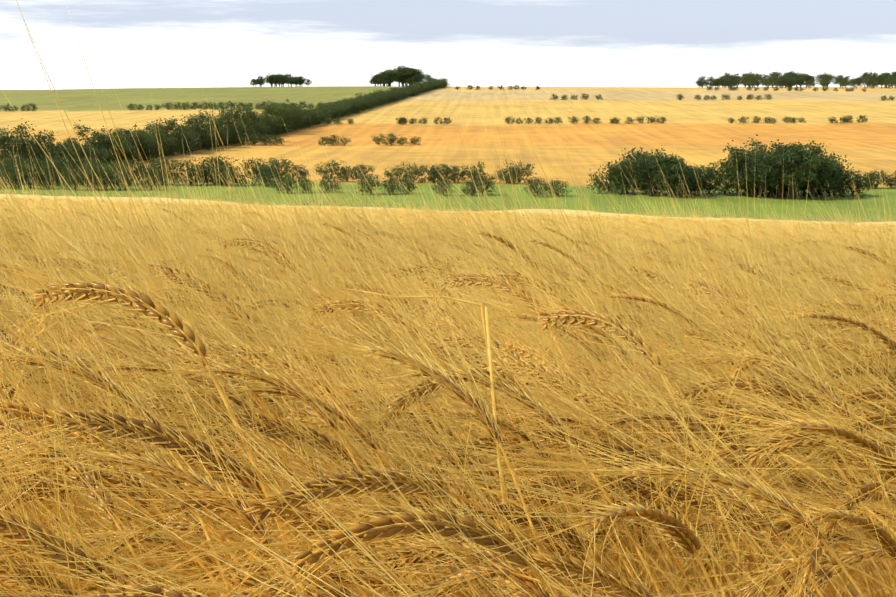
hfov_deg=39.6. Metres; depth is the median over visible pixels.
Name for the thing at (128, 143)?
hedge shrub
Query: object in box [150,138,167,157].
hedge shrub
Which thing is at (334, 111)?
hedge shrub
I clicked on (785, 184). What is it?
tree
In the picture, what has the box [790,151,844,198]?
tree
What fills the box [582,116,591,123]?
hedge shrub
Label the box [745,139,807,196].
tree
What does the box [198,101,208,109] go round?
hedge shrub
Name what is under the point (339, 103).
hedge shrub
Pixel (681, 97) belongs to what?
hedge shrub
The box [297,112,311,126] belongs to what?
hedge shrub
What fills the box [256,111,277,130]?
tree
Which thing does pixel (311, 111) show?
hedge shrub
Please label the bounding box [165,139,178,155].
hedge shrub
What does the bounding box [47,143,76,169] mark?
hedge shrub
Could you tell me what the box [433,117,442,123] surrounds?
hedge shrub
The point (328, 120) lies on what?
hedge shrub
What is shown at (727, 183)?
hedge shrub
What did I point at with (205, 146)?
hedge shrub
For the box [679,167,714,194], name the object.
hedge shrub
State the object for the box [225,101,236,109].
hedge shrub
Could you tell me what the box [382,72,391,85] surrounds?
tree
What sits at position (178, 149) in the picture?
hedge shrub
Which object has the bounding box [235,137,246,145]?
hedge shrub
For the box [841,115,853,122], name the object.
hedge shrub
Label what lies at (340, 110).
hedge shrub
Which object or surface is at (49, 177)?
hedge shrub
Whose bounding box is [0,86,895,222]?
fields
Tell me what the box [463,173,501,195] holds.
hedge shrub
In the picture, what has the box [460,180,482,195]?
hedge shrub
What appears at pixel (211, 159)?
hedge shrub
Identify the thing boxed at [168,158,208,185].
hedge shrub
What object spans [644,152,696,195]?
tree
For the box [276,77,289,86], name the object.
tree
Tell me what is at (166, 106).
hedge shrub
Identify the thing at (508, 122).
hedge shrub
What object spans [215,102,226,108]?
hedge shrub
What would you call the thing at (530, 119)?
hedge shrub
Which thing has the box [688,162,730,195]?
hedge shrub
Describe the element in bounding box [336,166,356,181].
hedge shrub
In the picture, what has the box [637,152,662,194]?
tree
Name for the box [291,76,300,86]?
tree
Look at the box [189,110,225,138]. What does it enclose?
tree
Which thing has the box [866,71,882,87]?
tree
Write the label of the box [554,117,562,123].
hedge shrub
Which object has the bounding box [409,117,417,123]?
hedge shrub
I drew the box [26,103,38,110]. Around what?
hedge shrub
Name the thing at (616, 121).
hedge shrub
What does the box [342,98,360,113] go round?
hedge shrub
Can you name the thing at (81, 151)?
hedge shrub
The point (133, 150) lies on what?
hedge shrub
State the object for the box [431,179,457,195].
hedge shrub
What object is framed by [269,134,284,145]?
hedge shrub
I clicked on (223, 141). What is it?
hedge shrub
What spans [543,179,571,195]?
hedge shrub
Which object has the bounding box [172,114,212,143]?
tree
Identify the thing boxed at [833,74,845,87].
tree
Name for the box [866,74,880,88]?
tree
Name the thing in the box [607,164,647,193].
hedge shrub
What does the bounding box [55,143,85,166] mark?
hedge shrub
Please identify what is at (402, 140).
hedge shrub
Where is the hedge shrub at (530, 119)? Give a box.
[524,117,533,123]
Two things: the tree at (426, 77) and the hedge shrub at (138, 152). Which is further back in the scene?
the tree at (426, 77)
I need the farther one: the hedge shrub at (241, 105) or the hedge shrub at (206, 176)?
the hedge shrub at (241, 105)
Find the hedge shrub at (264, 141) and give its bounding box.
[258,134,272,145]
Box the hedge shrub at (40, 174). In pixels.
[29,162,51,184]
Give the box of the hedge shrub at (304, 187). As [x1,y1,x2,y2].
[295,178,314,192]
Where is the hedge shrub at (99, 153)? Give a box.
[88,144,111,164]
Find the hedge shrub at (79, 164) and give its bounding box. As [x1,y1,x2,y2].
[65,155,103,185]
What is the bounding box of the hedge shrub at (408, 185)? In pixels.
[396,176,419,193]
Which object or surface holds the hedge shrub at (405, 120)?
on the fields
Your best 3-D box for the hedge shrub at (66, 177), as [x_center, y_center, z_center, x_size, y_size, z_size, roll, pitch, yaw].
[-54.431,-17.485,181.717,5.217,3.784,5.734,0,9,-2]
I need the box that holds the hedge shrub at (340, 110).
[322,102,343,118]
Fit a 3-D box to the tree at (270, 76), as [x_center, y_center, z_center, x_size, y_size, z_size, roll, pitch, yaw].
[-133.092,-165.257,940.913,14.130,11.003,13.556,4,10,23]
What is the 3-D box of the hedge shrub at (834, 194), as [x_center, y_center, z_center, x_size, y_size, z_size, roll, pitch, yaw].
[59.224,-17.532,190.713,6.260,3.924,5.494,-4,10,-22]
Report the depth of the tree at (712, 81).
989.49 m
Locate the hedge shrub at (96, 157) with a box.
[76,144,101,168]
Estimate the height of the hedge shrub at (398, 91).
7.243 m
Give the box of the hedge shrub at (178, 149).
[168,137,181,155]
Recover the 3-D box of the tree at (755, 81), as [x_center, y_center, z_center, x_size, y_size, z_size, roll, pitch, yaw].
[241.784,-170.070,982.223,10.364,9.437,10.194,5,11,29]
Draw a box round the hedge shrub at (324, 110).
[312,107,331,119]
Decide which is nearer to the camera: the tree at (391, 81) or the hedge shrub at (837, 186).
the hedge shrub at (837, 186)
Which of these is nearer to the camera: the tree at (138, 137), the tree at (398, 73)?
the tree at (138, 137)
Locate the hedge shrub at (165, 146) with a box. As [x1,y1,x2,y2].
[153,135,170,157]
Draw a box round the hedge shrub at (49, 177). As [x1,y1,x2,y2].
[33,168,62,188]
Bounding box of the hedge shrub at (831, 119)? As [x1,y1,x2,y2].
[827,116,837,122]
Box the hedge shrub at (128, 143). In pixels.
[113,135,141,163]
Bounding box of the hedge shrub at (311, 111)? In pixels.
[301,107,320,116]
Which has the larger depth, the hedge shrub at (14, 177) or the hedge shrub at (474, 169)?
the hedge shrub at (474, 169)
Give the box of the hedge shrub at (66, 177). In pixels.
[57,166,93,190]
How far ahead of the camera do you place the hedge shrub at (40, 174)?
191.79 m
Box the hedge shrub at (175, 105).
[171,102,181,109]
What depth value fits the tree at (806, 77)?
1143.49 m
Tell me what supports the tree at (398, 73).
on the fields
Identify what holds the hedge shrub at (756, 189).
on the fields
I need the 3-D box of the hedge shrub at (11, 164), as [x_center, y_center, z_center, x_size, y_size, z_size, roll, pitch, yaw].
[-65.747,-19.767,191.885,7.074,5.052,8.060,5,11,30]
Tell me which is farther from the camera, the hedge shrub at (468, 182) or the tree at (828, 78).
the tree at (828, 78)
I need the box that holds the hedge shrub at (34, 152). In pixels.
[8,146,54,171]
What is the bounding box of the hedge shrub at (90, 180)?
[67,166,101,189]
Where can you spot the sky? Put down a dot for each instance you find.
(129, 43)
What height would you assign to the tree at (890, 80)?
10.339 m
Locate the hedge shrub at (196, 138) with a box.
[179,131,200,152]
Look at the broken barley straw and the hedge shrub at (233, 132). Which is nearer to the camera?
the broken barley straw
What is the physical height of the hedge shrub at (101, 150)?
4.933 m
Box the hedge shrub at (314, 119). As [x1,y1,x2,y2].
[301,108,317,124]
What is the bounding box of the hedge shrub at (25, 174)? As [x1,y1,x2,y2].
[6,160,49,189]
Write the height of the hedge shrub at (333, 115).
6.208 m
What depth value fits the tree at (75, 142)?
235.32 m
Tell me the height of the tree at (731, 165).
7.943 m
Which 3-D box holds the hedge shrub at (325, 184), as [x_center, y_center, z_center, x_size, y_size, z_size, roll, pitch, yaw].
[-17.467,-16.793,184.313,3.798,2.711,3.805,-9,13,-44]
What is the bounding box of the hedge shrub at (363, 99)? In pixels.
[359,96,370,110]
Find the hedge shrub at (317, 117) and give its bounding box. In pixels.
[295,107,319,119]
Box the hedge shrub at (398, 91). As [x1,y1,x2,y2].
[390,87,404,99]
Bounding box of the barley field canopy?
[0,194,895,596]
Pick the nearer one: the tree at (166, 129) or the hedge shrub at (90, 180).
the hedge shrub at (90, 180)
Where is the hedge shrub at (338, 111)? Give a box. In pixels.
[318,102,339,113]
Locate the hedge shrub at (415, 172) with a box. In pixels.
[397,161,427,182]
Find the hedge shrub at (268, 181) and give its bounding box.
[250,164,285,187]
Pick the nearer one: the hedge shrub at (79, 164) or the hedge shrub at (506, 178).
the hedge shrub at (79, 164)
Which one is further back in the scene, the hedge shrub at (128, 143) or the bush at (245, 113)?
the bush at (245, 113)
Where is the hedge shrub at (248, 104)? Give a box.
[241,102,253,108]
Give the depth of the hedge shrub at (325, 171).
207.02 m
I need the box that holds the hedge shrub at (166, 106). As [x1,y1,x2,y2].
[161,102,173,109]
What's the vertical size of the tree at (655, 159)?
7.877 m
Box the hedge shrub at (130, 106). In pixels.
[127,103,136,109]
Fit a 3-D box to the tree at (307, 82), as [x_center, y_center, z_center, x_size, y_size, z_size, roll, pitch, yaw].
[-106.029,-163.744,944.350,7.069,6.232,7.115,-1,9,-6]
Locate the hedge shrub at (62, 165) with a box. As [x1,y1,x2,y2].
[44,155,85,184]
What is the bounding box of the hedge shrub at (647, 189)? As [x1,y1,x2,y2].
[634,173,671,194]
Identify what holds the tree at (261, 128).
on the fields
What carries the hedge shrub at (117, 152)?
on the fields
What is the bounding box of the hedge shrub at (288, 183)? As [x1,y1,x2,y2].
[275,174,300,193]
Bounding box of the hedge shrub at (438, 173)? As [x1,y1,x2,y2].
[423,164,445,182]
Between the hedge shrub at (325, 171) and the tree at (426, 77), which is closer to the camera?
the hedge shrub at (325, 171)
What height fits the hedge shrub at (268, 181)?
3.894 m
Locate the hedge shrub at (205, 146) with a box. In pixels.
[192,130,212,150]
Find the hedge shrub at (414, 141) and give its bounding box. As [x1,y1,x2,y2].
[407,136,420,144]
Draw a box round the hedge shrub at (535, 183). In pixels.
[522,177,550,196]
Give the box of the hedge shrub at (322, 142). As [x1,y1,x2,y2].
[318,136,329,145]
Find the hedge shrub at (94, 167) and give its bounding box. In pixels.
[86,160,127,189]
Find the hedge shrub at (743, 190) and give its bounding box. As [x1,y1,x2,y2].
[729,183,767,196]
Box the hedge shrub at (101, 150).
[82,145,105,163]
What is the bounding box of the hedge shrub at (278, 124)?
[271,116,283,134]
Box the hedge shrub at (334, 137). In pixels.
[325,134,339,145]
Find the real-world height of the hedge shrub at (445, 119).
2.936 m
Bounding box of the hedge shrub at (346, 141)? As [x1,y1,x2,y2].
[337,136,350,145]
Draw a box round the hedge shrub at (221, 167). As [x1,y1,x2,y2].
[203,156,240,185]
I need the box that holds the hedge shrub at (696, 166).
[684,164,719,193]
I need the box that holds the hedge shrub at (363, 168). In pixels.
[348,164,377,179]
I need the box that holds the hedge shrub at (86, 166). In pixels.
[77,160,107,184]
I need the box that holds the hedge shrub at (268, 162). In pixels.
[251,157,282,180]
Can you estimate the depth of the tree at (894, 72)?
1128.09 m
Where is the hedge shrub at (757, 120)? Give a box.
[751,116,761,123]
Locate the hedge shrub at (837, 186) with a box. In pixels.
[808,163,853,196]
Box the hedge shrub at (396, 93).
[386,90,400,100]
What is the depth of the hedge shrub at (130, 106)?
556.74 m
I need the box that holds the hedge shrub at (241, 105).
[234,102,243,108]
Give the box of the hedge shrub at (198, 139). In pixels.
[186,132,203,151]
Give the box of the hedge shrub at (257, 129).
[247,122,261,136]
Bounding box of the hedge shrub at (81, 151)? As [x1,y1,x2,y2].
[64,144,94,169]
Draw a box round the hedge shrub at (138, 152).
[126,142,144,159]
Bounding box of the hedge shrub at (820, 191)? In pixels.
[795,167,841,196]
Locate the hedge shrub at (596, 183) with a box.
[586,164,629,194]
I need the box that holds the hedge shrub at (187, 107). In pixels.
[180,101,190,109]
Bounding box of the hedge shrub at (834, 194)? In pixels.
[822,175,852,195]
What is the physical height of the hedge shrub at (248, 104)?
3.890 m
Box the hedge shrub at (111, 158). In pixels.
[87,143,120,162]
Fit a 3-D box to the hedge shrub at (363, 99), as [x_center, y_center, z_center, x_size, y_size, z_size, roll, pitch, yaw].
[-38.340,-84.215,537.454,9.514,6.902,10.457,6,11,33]
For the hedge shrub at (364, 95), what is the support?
on the fields
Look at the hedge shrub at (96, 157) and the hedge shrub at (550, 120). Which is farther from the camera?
the hedge shrub at (550, 120)
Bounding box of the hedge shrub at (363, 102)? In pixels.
[351,97,370,107]
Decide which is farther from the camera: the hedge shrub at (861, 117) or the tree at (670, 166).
the hedge shrub at (861, 117)
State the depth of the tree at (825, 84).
1002.15 m
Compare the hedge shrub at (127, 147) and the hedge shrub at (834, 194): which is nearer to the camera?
the hedge shrub at (834, 194)
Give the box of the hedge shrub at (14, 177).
[0,166,26,189]
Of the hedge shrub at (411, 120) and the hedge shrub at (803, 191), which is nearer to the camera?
the hedge shrub at (803, 191)
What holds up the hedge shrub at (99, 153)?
on the fields
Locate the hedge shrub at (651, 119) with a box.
[646,115,657,122]
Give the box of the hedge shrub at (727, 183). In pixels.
[705,163,745,194]
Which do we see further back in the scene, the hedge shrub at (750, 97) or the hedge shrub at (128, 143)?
the hedge shrub at (750, 97)
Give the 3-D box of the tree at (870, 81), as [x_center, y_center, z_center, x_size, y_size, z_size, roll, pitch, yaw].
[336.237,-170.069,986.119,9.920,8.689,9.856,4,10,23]
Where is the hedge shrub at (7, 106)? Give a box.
[0,103,10,111]
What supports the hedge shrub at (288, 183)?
on the fields
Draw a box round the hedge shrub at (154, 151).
[132,138,162,159]
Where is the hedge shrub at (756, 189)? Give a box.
[737,181,775,196]
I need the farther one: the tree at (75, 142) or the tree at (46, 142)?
the tree at (75, 142)
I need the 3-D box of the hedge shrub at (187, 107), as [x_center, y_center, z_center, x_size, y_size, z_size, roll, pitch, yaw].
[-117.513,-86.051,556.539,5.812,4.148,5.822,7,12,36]
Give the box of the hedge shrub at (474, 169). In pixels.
[461,161,488,181]
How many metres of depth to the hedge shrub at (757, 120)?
438.83 m
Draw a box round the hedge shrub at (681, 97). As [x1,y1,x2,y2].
[677,94,684,99]
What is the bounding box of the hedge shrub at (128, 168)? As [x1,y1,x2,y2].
[117,158,145,185]
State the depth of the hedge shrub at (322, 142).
328.94 m
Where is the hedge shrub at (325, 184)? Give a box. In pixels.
[318,176,343,192]
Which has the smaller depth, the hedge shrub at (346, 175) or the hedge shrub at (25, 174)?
the hedge shrub at (25, 174)
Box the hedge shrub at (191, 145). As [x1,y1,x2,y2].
[170,129,199,153]
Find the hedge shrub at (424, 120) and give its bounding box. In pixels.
[418,118,428,123]
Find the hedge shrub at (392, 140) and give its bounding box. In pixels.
[384,133,399,145]
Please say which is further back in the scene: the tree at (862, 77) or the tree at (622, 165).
the tree at (862, 77)
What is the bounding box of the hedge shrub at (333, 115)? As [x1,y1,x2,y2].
[330,105,338,118]
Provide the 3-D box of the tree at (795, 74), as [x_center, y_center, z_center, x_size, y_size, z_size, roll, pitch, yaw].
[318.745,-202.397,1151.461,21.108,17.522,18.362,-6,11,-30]
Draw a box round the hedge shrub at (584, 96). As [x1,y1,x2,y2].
[580,93,588,99]
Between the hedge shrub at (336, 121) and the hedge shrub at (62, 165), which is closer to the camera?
the hedge shrub at (62, 165)
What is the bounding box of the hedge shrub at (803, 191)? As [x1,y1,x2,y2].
[775,183,826,196]
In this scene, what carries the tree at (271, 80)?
on the fields
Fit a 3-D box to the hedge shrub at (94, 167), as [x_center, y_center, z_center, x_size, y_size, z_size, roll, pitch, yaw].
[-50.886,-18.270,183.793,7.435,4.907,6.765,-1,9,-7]
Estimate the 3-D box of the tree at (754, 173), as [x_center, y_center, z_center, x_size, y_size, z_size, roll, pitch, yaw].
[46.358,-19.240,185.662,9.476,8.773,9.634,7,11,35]
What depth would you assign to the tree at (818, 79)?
1180.06 m
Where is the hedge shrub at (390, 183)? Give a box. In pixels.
[381,178,401,194]
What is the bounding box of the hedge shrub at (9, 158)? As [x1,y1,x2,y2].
[0,153,33,182]
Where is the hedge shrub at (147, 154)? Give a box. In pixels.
[131,134,155,160]
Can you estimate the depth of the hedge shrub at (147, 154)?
266.05 m
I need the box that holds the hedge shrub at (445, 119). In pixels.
[441,117,452,123]
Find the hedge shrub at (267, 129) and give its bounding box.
[255,121,271,137]
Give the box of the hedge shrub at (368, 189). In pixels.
[354,172,386,194]
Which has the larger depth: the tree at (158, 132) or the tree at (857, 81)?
the tree at (857, 81)
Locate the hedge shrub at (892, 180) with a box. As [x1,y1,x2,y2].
[881,170,895,187]
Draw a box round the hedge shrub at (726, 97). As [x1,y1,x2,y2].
[721,93,730,99]
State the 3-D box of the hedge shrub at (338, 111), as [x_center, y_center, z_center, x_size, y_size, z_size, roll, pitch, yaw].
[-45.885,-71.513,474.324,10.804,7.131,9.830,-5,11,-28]
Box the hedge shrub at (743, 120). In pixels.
[738,117,748,123]
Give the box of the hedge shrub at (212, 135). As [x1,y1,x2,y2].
[201,131,214,148]
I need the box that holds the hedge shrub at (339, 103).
[334,102,350,116]
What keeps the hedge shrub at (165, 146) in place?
on the fields
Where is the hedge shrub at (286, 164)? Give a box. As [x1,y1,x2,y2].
[264,157,300,180]
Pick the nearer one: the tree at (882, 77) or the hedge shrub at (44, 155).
the hedge shrub at (44, 155)
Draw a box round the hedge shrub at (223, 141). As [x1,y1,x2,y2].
[201,127,230,144]
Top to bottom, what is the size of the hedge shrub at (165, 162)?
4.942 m
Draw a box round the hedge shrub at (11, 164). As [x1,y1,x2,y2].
[0,154,46,182]
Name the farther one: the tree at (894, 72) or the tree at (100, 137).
the tree at (894, 72)
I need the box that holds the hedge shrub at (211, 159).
[195,155,234,185]
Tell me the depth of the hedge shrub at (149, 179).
184.43 m
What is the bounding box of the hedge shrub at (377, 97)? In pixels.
[367,92,382,105]
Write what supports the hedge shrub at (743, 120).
on the fields
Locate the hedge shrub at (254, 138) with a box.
[243,133,263,145]
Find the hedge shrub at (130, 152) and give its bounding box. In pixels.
[123,143,137,162]
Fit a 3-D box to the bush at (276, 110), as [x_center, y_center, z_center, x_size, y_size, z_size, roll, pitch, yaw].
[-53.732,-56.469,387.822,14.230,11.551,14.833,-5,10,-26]
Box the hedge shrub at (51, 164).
[32,155,75,182]
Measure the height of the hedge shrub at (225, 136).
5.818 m
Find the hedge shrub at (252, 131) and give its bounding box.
[235,123,255,140]
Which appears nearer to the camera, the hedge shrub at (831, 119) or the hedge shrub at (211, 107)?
the hedge shrub at (831, 119)
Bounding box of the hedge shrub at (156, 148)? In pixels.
[133,134,162,160]
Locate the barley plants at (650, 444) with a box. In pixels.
[0,0,895,596]
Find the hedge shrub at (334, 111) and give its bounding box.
[320,104,338,118]
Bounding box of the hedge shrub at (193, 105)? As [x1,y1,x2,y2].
[190,102,198,109]
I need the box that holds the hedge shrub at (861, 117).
[856,115,867,122]
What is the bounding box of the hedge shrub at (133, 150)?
[120,139,141,162]
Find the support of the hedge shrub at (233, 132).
on the fields
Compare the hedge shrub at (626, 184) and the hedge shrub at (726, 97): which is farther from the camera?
the hedge shrub at (726, 97)
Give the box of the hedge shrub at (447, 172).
[426,163,457,183]
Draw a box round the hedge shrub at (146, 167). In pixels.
[131,158,176,184]
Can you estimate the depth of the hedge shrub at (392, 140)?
329.44 m
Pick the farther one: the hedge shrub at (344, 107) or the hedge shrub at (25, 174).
the hedge shrub at (344, 107)
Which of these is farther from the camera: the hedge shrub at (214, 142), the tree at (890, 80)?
the tree at (890, 80)
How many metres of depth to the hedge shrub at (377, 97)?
575.42 m
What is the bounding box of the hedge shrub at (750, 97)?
[746,94,753,99]
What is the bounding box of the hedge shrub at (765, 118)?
[763,116,771,123]
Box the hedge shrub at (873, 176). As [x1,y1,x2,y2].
[862,170,889,187]
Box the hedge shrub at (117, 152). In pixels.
[101,142,126,162]
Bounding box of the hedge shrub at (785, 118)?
[782,116,793,122]
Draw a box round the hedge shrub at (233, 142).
[225,137,238,145]
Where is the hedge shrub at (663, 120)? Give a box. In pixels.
[655,116,667,123]
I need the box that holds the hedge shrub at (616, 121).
[611,116,619,123]
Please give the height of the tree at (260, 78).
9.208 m
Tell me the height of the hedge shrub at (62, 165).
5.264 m
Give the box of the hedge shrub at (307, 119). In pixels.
[297,111,312,127]
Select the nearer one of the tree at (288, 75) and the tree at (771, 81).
the tree at (288, 75)
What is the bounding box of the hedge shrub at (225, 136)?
[216,126,232,145]
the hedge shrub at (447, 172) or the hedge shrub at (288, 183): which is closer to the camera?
the hedge shrub at (288, 183)
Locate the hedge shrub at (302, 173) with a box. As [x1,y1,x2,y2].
[287,164,310,180]
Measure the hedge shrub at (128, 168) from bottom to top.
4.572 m
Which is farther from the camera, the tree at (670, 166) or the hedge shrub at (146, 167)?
the hedge shrub at (146, 167)
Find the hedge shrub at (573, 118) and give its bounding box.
[567,116,578,123]
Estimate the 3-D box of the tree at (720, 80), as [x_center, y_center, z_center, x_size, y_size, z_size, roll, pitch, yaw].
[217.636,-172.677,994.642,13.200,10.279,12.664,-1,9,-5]
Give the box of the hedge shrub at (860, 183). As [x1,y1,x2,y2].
[831,170,874,196]
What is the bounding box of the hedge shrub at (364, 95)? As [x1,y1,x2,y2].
[354,93,375,102]
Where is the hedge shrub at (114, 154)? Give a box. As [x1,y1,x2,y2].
[101,141,124,164]
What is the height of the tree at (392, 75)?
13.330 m
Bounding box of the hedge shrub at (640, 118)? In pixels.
[634,115,644,123]
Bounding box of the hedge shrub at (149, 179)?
[133,168,168,190]
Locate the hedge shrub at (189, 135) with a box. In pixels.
[167,129,200,153]
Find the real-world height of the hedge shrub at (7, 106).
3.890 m
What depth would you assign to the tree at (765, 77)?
1137.54 m
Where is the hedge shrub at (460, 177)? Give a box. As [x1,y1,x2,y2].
[445,165,470,183]
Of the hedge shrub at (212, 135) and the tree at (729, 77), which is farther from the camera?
the tree at (729, 77)
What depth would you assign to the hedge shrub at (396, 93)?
623.92 m
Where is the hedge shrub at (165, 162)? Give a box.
[139,155,186,184]
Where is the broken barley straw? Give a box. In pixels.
[348,288,515,581]
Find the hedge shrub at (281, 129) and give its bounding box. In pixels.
[275,120,286,134]
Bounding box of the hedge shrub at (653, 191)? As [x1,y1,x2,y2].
[638,178,673,193]
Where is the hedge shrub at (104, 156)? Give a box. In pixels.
[82,143,109,165]
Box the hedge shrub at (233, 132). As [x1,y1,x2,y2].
[226,125,240,143]
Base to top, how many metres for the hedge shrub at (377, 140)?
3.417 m
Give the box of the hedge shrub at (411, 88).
[402,85,417,95]
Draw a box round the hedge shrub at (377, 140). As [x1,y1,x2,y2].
[371,133,386,144]
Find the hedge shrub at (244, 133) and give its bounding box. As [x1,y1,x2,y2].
[233,123,251,139]
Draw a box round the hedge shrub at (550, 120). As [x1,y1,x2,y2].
[544,117,553,123]
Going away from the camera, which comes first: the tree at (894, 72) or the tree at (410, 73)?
the tree at (410, 73)
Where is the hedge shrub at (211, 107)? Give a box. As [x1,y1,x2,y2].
[208,102,216,109]
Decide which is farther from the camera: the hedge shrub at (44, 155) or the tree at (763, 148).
the hedge shrub at (44, 155)
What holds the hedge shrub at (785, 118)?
on the fields
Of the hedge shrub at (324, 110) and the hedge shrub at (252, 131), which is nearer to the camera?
the hedge shrub at (252, 131)
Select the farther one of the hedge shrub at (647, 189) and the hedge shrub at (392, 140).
the hedge shrub at (392, 140)
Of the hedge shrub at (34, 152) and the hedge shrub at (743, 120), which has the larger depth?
the hedge shrub at (743, 120)
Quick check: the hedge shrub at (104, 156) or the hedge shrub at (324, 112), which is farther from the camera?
the hedge shrub at (324, 112)
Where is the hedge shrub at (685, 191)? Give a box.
[660,173,694,195]
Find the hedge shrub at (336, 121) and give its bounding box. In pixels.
[332,118,342,124]
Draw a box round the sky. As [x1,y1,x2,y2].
[0,0,895,89]
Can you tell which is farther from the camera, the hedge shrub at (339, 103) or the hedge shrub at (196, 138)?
the hedge shrub at (339, 103)
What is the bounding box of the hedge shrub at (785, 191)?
[762,179,797,196]
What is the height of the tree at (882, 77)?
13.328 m
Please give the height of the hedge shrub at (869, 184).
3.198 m
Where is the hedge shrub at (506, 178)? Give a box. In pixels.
[492,165,520,184]
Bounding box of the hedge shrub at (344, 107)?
[333,100,350,115]
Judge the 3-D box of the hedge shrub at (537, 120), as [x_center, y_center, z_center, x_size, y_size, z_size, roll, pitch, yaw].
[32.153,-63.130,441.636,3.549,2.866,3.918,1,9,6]
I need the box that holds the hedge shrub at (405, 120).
[397,117,407,124]
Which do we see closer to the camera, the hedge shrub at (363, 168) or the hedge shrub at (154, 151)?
the hedge shrub at (363, 168)
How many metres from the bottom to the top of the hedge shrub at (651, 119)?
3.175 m
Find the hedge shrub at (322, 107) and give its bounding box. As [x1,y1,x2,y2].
[309,104,329,120]
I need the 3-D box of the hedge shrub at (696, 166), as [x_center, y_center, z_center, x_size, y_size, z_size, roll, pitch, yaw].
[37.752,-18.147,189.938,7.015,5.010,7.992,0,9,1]
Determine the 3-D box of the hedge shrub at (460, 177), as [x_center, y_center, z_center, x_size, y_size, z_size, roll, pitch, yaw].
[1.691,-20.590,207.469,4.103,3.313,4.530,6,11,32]
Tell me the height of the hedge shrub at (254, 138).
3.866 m
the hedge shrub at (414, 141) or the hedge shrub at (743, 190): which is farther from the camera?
the hedge shrub at (414, 141)
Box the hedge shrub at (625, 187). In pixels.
[599,160,639,194]
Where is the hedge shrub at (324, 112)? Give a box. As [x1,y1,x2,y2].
[321,109,329,121]
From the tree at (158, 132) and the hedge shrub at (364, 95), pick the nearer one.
the tree at (158, 132)
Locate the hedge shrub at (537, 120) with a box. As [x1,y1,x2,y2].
[534,117,542,123]
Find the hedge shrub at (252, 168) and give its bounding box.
[233,158,273,185]
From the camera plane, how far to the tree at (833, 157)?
186.33 m
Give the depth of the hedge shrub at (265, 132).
365.87 m
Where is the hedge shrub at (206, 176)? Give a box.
[188,164,214,184]
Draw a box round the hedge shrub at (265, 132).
[262,124,269,134]
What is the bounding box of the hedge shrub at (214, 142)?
[204,126,223,148]
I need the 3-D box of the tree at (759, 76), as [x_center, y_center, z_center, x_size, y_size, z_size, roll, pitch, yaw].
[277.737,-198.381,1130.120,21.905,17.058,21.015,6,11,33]
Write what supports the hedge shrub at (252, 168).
on the fields
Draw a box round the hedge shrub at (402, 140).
[396,136,408,144]
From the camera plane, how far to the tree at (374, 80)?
944.46 m
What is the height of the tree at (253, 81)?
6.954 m
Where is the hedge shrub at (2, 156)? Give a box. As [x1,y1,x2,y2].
[0,150,9,167]
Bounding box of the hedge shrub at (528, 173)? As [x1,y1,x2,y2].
[502,159,535,183]
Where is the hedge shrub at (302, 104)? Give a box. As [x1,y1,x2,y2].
[298,101,306,108]
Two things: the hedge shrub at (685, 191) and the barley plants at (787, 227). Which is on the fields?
the hedge shrub at (685, 191)
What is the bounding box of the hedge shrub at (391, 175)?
[382,164,407,181]
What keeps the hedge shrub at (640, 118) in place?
on the fields
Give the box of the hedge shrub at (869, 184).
[852,171,878,187]
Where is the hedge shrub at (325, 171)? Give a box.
[313,160,345,181]
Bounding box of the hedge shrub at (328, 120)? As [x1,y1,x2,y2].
[322,118,333,124]
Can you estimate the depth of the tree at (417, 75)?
940.35 m
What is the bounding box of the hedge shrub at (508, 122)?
[504,116,515,123]
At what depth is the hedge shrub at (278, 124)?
382.00 m
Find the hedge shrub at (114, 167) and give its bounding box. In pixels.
[92,160,132,190]
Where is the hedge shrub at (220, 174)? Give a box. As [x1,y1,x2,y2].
[209,162,242,185]
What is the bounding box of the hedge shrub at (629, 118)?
[625,117,633,123]
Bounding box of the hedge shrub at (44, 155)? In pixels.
[17,143,60,166]
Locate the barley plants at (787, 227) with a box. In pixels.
[0,183,895,260]
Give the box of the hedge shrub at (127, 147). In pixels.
[107,144,134,161]
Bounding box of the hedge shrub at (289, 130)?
[275,117,293,132]
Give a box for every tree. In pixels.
[0,118,44,161]
[28,129,72,159]
[60,136,92,161]
[73,120,130,153]
[101,122,153,153]
[134,120,174,150]
[153,116,194,149]
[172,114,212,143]
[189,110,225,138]
[204,110,245,139]
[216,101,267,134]
[245,113,266,133]
[250,79,257,86]
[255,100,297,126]
[256,76,265,86]
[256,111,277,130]
[258,97,302,125]
[263,73,278,86]
[265,77,275,86]
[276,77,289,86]
[284,73,293,86]
[285,105,307,121]
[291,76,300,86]
[304,79,312,84]
[370,74,378,85]
[379,73,396,83]
[381,70,399,85]
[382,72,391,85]
[386,65,406,85]
[390,64,410,85]
[403,72,417,83]
[404,67,423,82]
[408,69,425,81]
[417,73,433,81]
[608,147,653,194]
[624,145,683,195]
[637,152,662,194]
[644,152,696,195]
[649,154,693,196]
[654,155,698,197]
[697,76,707,87]
[706,76,717,87]
[713,76,727,87]
[714,146,755,195]
[720,74,739,84]
[722,140,784,196]
[723,77,737,85]
[731,150,782,197]
[738,134,807,196]
[742,71,764,85]
[744,76,759,87]
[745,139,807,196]
[750,77,760,86]
[757,145,822,198]
[758,140,830,198]
[762,74,774,87]
[765,149,807,196]
[766,76,780,87]
[773,69,789,87]
[779,76,792,87]
[788,70,799,85]
[788,77,796,87]
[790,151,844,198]
[792,73,803,87]
[803,74,815,88]
[804,137,849,195]
[806,80,815,88]
[815,72,833,83]
[819,74,837,86]
[819,81,828,87]
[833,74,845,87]
[834,75,850,88]
[838,78,849,88]
[849,76,862,86]
[850,77,862,88]
[859,72,868,87]
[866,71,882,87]
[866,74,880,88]
[866,78,877,88]
[874,75,887,87]
[875,69,895,87]
[884,77,895,86]

